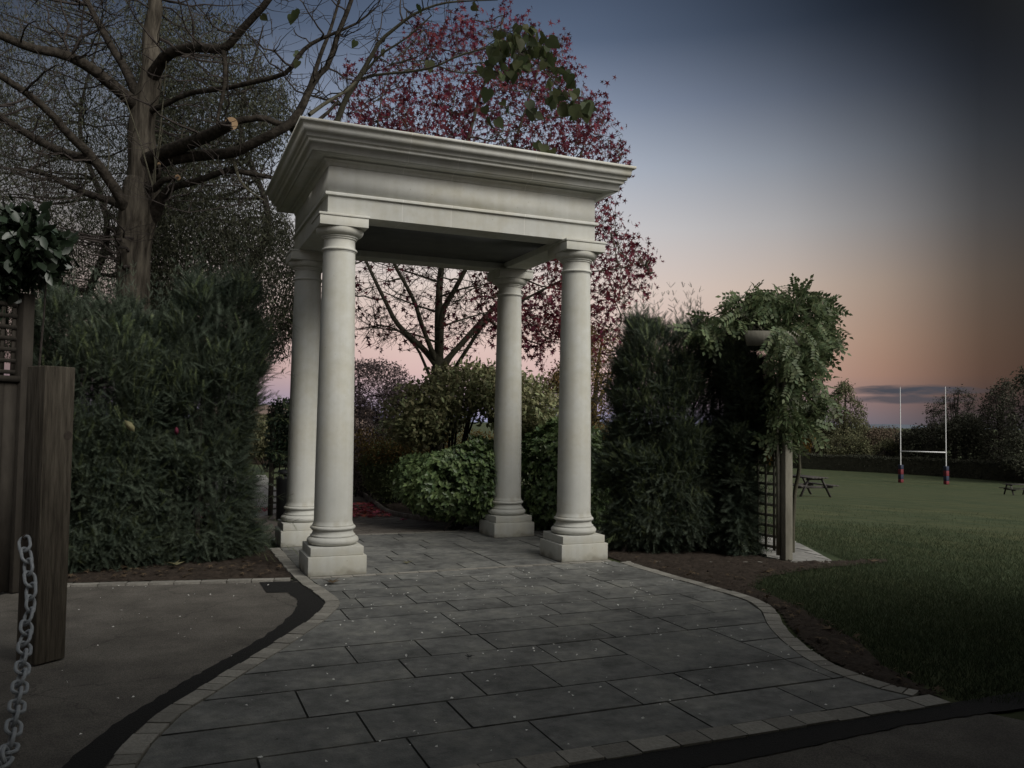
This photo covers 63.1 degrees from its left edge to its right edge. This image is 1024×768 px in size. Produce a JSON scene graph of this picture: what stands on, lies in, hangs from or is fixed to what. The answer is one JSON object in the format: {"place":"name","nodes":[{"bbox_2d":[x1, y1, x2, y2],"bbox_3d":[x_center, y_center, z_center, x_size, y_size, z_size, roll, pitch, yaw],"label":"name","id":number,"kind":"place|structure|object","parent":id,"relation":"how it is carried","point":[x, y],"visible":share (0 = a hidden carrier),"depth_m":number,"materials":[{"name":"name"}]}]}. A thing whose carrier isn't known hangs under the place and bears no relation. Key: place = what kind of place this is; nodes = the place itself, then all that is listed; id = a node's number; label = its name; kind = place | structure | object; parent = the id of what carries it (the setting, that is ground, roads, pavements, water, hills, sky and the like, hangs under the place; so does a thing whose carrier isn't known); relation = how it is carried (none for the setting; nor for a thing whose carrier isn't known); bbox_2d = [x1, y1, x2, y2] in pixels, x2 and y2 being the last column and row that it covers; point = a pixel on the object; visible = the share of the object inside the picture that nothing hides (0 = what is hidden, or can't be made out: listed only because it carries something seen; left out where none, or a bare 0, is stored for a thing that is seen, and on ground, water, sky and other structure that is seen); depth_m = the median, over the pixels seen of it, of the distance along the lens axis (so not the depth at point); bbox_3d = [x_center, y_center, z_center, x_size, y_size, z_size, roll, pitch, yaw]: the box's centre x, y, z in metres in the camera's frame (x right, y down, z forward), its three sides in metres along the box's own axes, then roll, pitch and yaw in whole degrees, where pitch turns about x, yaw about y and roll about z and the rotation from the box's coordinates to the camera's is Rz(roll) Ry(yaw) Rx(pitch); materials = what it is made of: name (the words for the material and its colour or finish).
{"place":"outdoors","nodes":[
{"label":"outdoors","id":0,"kind":"place"},
{"bbox_2d":[186,475,275,519],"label":"path","id":1,"kind":"structure","parent":0,"point":[265,513],"depth_m":16.06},
{"bbox_2d":[255,495,478,539],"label":"block paving","id":2,"kind":"structure","parent":0,"point":[378,524],"depth_m":12.32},
{"bbox_2d":[262,397,289,515],"bbox_3d":[-3.342,1.148,13.648,1.565,1.933,1.003,3,-4,-46],"label":"ivy trellis","id":3,"kind":"object","parent":2,"relation":"on","point":[274,437],"visible":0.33,"depth_m":13.28,"materials":[{"name":"green plant"}]},
{"bbox_2d":[276,469,286,521],"bbox_3d":[-3.450,1.676,12.592,0.250,0.780,0.250,2,-3,-23],"label":"litter bin","id":4,"kind":"object","parent":2,"relation":"on","point":[281,486],"visible":0.63,"depth_m":12.49,"materials":[{"name":"metal"}]},
{"bbox_2d":[352,502,391,517],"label":"fallen leaves","id":5,"kind":"object","parent":2,"relation":"on","point":[370,515],"visible":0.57,"depth_m":13.87,"materials":[{"name":"red plant"}]},
{"bbox_2d":[0,579,1023,767],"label":"tarmac","id":6,"kind":"structure","parent":0,"point":[147,655],"depth_m":4.96,"materials":[{"name":"grey asphalt"}]},
{"bbox_2d":[0,293,34,592],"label":"trellis fence","id":7,"kind":"object","parent":6,"relation":"on","point":[13,388],"visible":0.87,"depth_m":7.27,"materials":[{"name":"brown wood"}]},
{"bbox_2d":[16,366,74,665],"bbox_3d":[-2.987,0.817,5.301,0.202,1.860,0.249,-1,-3,29],"label":"timber post","id":8,"kind":"object","parent":6,"relation":"on","point":[46,496],"visible":1,"depth_m":5.26,"materials":[{"name":"brown wood"}]},
{"bbox_2d":[0,535,36,767],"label":"chain","id":9,"kind":"object","parent":8,"relation":"hanging from","point":[7,751],"visible":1,"depth_m":4.41,"materials":[{"name":"grey metal"}]},
{"bbox_2d":[62,584,268,733],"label":"fallen petals","id":10,"kind":"object","parent":6,"relation":"on","point":[139,613],"visible":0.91,"depth_m":6.13,"materials":[{"name":"pink plant"}]},
{"bbox_2d":[67,578,289,586],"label":"kerb","id":11,"kind":"structure","parent":6,"relation":"on","point":[246,580],"depth_m":7.77,"materials":[{"name":"stone"}]},
{"bbox_2d":[61,580,1023,767],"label":"tarmac strip","id":12,"kind":"object","parent":6,"relation":"on","point":[100,750],"visible":1,"depth_m":4.26,"materials":[{"name":"black asphalt"}]},
{"bbox_2d":[0,0,1023,428],"label":"sky","id":13,"kind":"structure","parent":0,"point":[873,150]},
{"bbox_2d":[88,415,939,428],"bbox_3d":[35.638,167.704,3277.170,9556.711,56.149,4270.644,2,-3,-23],"label":"hills","id":14,"kind":"structure","parent":0,"point":[895,425],"depth_m":2673.45,"materials":[{"name":"green plant"}]},
{"bbox_2d":[137,531,910,767],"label":"slab paving","id":15,"kind":"structure","parent":0,"point":[547,710],"depth_m":5.16,"materials":[{"name":"grey stone"}]},
{"bbox_2d":[273,530,610,579],"bbox_3d":[-0.986,1.996,10.054,3.322,0.023,2.955,2,-3,-23],"label":"paving strip","id":16,"kind":"object","parent":15,"relation":"on","point":[393,573],"visible":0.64,"depth_m":8.81,"materials":[{"name":"stone"}]},
{"bbox_2d":[265,116,636,576],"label":"portico","id":17,"kind":"structure","parent":15,"relation":"on","point":[347,195],"depth_m":9.36,"materials":[{"name":"stone"}]},
{"bbox_2d":[225,568,848,761],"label":"fallen petals","id":18,"kind":"object","parent":15,"relation":"on","point":[512,651],"visible":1,"depth_m":5.58,"materials":[{"name":"pink plant"}]},
{"bbox_2d":[68,417,1023,719],"bbox_3d":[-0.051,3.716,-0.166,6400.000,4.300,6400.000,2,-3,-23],"label":"ground","id":19,"kind":"structure","parent":0,"point":[978,503],"depth_m":16.45,"materials":[{"name":"green plant"}]},
{"bbox_2d":[0,194,80,374],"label":"laurel bush","id":20,"kind":"object","parent":19,"relation":"on","point":[38,249],"visible":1,"depth_m":7.18,"materials":[{"name":"green plant"}]},
{"bbox_2d":[0,0,184,489],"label":"fine leaved tree","id":21,"kind":"object","parent":19,"relation":"on","point":[81,123],"visible":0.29,"depth_m":16.05,"materials":[{"name":"brown plant"}]},
{"bbox_2d":[67,532,292,582],"bbox_3d":[-6.057,1.860,8.978,6.580,0.069,4.655,2,-3,-23],"label":"soil bed","id":22,"kind":"object","parent":19,"relation":"on","point":[227,573],"visible":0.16,"depth_m":8.29,"materials":[{"name":"brown soil"}]},
{"bbox_2d":[5,260,209,573],"bbox_3d":[-4.356,0.560,8.936,2.068,3.832,2.159,2,-3,-23],"label":"yew hedge","id":23,"kind":"object","parent":22,"relation":"on","point":[133,354],"visible":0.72,"depth_m":8.38,"materials":[{"name":"green plant"}]},
{"bbox_2d":[124,420,134,431],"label":"fallen leaf","id":24,"kind":"object","parent":23,"relation":"hanging from","point":[129,426],"visible":1,"depth_m":8.15,"materials":[{"name":"yellow plant"}]},
{"bbox_2d":[166,560,184,564],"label":"fallen leaf","id":25,"kind":"object","parent":22,"relation":"on","point":[177,563],"visible":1,"depth_m":8.48,"materials":[{"name":"plant"}]},
{"bbox_2d":[68,560,283,579],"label":"fallen leaves","id":26,"kind":"object","parent":22,"relation":"on","point":[182,567],"visible":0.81,"depth_m":8.22,"materials":[{"name":"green plant"}]},
{"bbox_2d":[127,232,302,566],"bbox_3d":[-3.434,0.352,9.516,1.913,4.204,2.004,2,-3,-23],"label":"yew hedge","id":27,"kind":"object","parent":22,"relation":"on","point":[225,531],"visible":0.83,"depth_m":9.06,"materials":[{"name":"green plant"}]},
{"bbox_2d":[116,0,321,495],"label":"fine leaved tree","id":28,"kind":"object","parent":19,"relation":"on","point":[226,235],"visible":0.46,"depth_m":14.29,"materials":[{"name":"brown plant"}]},
{"bbox_2d":[107,548,339,767],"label":"kerb","id":29,"kind":"structure","parent":19,"relation":"on","point":[132,750],"depth_m":4.85,"materials":[{"name":"stone"}]},
{"bbox_2d":[242,413,288,471],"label":"shrub","id":30,"kind":"object","parent":19,"relation":"on","point":[262,445],"visible":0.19,"depth_m":33.11,"materials":[{"name":"green plant"}]},
{"bbox_2d":[196,405,372,464],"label":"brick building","id":31,"kind":"structure","parent":19,"relation":"on","point":[264,413],"depth_m":62.47,"materials":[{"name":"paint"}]},
{"bbox_2d":[0,0,596,519],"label":"catalpa tree","id":32,"kind":"object","parent":19,"relation":"on","point":[138,200],"visible":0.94,"depth_m":11.30,"materials":[{"name":"brown plant"}]},
{"bbox_2d":[353,461,378,495],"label":"shrub","id":33,"kind":"object","parent":19,"relation":"on","point":[354,491],"visible":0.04,"depth_m":17.20,"materials":[{"name":"green plant"}]},
{"bbox_2d":[363,492,474,524],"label":"kerb","id":34,"kind":"structure","parent":19,"relation":"on","point":[378,505],"depth_m":13.35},
{"bbox_2d":[370,496,675,516],"bbox_3d":[0.130,2.228,15.362,5.040,0.075,5.840,2,-3,-23],"label":"soil bed","id":35,"kind":"object","parent":19,"relation":"on","point":[397,507],"visible":0.04,"depth_m":14.69,"materials":[{"name":"brown soil"}]},
{"bbox_2d":[353,355,415,496],"bbox_3d":[-2.754,0.841,16.804,1.933,2.867,2.451,2,-3,-23],"label":"shrub","id":36,"kind":"object","parent":35,"relation":"on","point":[360,410],"visible":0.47,"depth_m":16.28,"materials":[{"name":"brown plant"}]},
{"bbox_2d":[356,438,421,503],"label":"shrub","id":37,"kind":"object","parent":35,"relation":"on","point":[381,486],"visible":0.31,"depth_m":15.23,"materials":[{"name":"green plant"}]},
{"bbox_2d":[353,424,493,474],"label":"shrub","id":38,"kind":"object","parent":35,"relation":"on","point":[382,460],"visible":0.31,"depth_m":15.11,"materials":[{"name":"green plant"}]},
{"bbox_2d":[388,434,497,530],"bbox_3d":[-0.867,1.397,11.907,1.853,1.381,1.423,1,-3,2],"label":"shrub","id":39,"kind":"object","parent":35,"relation":"on","point":[452,487],"visible":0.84,"depth_m":11.42,"materials":[{"name":"green plant"}]},
{"bbox_2d":[374,354,558,522],"bbox_3d":[-0.665,0.845,12.864,3.044,2.576,2.330,1,-3,0],"label":"shrub","id":40,"kind":"object","parent":35,"relation":"on","point":[448,403],"visible":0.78,"depth_m":12.23,"materials":[{"name":"green plant"}]},
{"bbox_2d":[326,0,663,506],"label":"sweetgum tree","id":41,"kind":"object","parent":35,"relation":"on","point":[434,355],"visible":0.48,"depth_m":13.40,"materials":[{"name":"red plant"}]},
{"bbox_2d":[521,416,610,529],"bbox_3d":[0.759,1.372,12.191,1.477,1.819,1.441,1,-3,1],"label":"shrub","id":42,"kind":"object","parent":19,"relation":"on","point":[540,501],"visible":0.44,"depth_m":11.79,"materials":[{"name":"green plant"}]},
{"bbox_2d":[541,319,626,433],"bbox_3d":[2.160,0.489,26.027,3.746,5.169,4.300,2,-3,-23],"label":"golden tree","id":43,"kind":"object","parent":19,"relation":"on","point":[554,377],"visible":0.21,"depth_m":25.25,"materials":[{"name":"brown plant"}]},
{"bbox_2d":[452,694,950,767],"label":"kerb","id":44,"kind":"structure","parent":19,"relation":"on","point":[563,758],"depth_m":4.13,"materials":[{"name":"stone"}]},
{"bbox_2d":[540,534,948,697],"bbox_3d":[2.713,1.978,8.905,3.885,0.047,7.525,2,-3,-23],"label":"soil bed","id":45,"kind":"object","parent":19,"relation":"on","point":[865,662],"visible":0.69,"depth_m":8.31,"materials":[{"name":"brown soil"}]},
{"bbox_2d":[591,280,729,553],"bbox_3d":[1.979,0.539,10.457,2.114,3.734,1.849,1,-3,5],"label":"yew hedge","id":46,"kind":"object","parent":45,"relation":"on","point":[676,455],"visible":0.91,"depth_m":9.92,"materials":[{"name":"green plant"}]},
{"bbox_2d":[688,310,772,556],"bbox_3d":[2.773,0.713,10.095,1.146,3.269,1.200,1,-3,-7],"label":"yew hedge","id":47,"kind":"object","parent":45,"relation":"on","point":[737,380],"visible":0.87,"depth_m":9.82,"materials":[{"name":"green plant"}]},
{"bbox_2d":[542,532,942,692],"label":"fallen leaves","id":48,"kind":"object","parent":45,"relation":"on","point":[856,645],"visible":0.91,"depth_m":6.25,"materials":[{"name":"brown plant"}]},
{"bbox_2d":[819,624,836,629],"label":"fallen leaf","id":49,"kind":"object","parent":45,"relation":"on","point":[829,627],"visible":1,"depth_m":6.30,"materials":[{"name":"brown plant"}]},
{"bbox_2d":[620,561,918,696],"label":"kerb","id":50,"kind":"structure","parent":19,"relation":"on","point":[775,624],"depth_m":6.01,"materials":[{"name":"stone"}]},
{"bbox_2d":[794,424,835,453],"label":"tree","id":51,"kind":"object","parent":19,"relation":"on","point":[812,449],"visible":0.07,"depth_m":124.21,"materials":[{"name":"green plant"}]},
{"bbox_2d":[793,475,838,496],"bbox_3d":[9.661,3.357,27.429,1.426,0.655,1.530,1,-3,-15],"label":"picnic table","id":52,"kind":"object","parent":19,"relation":"on","point":[807,484],"visible":0.64,"depth_m":26.98,"materials":[{"name":"brown wood"}]},
{"bbox_2d":[818,430,873,455],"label":"bush","id":53,"kind":"object","parent":19,"relation":"on","point":[836,442],"visible":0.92,"depth_m":118.11,"materials":[{"name":"green plant"}]},
{"bbox_2d":[820,377,873,454],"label":"birch","id":54,"kind":"object","parent":19,"relation":"on","point":[847,420],"visible":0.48,"depth_m":122.51,"materials":[{"name":"green plant"}]},
{"bbox_2d":[862,425,899,456],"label":"tree","id":55,"kind":"object","parent":19,"relation":"on","point":[878,433],"visible":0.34,"depth_m":121.55,"materials":[{"name":"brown plant"}]},
{"bbox_2d":[748,504,1023,703],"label":"grass","id":56,"kind":"structure","parent":19,"relation":"on","point":[882,603],"depth_m":7.53,"materials":[{"name":"green plant"}]},
{"bbox_2d":[871,436,904,457],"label":"bush","id":57,"kind":"object","parent":19,"relation":"on","point":[890,448],"visible":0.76,"depth_m":112.62,"materials":[{"name":"green plant"}]},
{"bbox_2d":[755,453,1023,482],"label":"boundary hedge","id":58,"kind":"object","parent":19,"relation":"on","point":[973,469],"visible":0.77,"depth_m":102.06,"materials":[{"name":"green plant"}]},
{"bbox_2d":[892,421,946,457],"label":"tree","id":59,"kind":"object","parent":19,"relation":"on","point":[916,436],"visible":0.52,"depth_m":110.42,"materials":[{"name":"green plant"}]},
{"bbox_2d":[898,387,948,483],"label":"rugby goal","id":60,"kind":"object","parent":19,"relation":"on","point":[945,474],"visible":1,"depth_m":86.04,"materials":[{"name":"white paint"}]},
{"bbox_2d":[922,384,981,458],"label":"bare tree","id":61,"kind":"object","parent":19,"relation":"on","point":[952,408],"visible":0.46,"depth_m":105.99,"materials":[{"name":"brown plant"}]},
{"bbox_2d":[929,412,995,460],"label":"tree","id":62,"kind":"object","parent":19,"relation":"on","point":[963,429],"visible":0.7,"depth_m":101.36,"materials":[{"name":"green plant"}]},
{"bbox_2d":[974,377,1022,461],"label":"bare tree","id":63,"kind":"object","parent":19,"relation":"on","point":[998,415],"visible":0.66,"depth_m":97.39,"materials":[{"name":"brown plant"}]},
{"bbox_2d":[997,366,1023,480],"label":"tree","id":64,"kind":"object","parent":19,"relation":"on","point":[1016,449],"visible":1,"depth_m":88.39,"materials":[{"name":"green plant"}]},
{"bbox_2d":[999,483,1023,494],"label":"picnic table","id":65,"kind":"object","parent":19,"relation":"on","point":[1006,488],"visible":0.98,"depth_m":57.08,"materials":[{"name":"brown wood"}]},
{"bbox_2d":[534,526,831,561],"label":"path","id":66,"kind":"structure","parent":0,"point":[802,553],"depth_m":10.11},
{"bbox_2d":[692,326,818,560],"bbox_3d":[2.782,0.684,9.971,0.776,2.698,1.589,2,-3,-28],"label":"pergola","id":67,"kind":"object","parent":66,"relation":"on","point":[782,514],"visible":0.38,"depth_m":9.60,"materials":[{"name":"brown wood"}]},
{"bbox_2d":[666,273,853,552],"bbox_3d":[3.016,0.341,10.013,1.966,3.472,1.967,0,-3,26],"label":"wisteria","id":68,"kind":"object","parent":67,"relation":"attached to","point":[760,309],"visible":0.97,"depth_m":9.63,"materials":[{"name":"green plant"}]}
]}

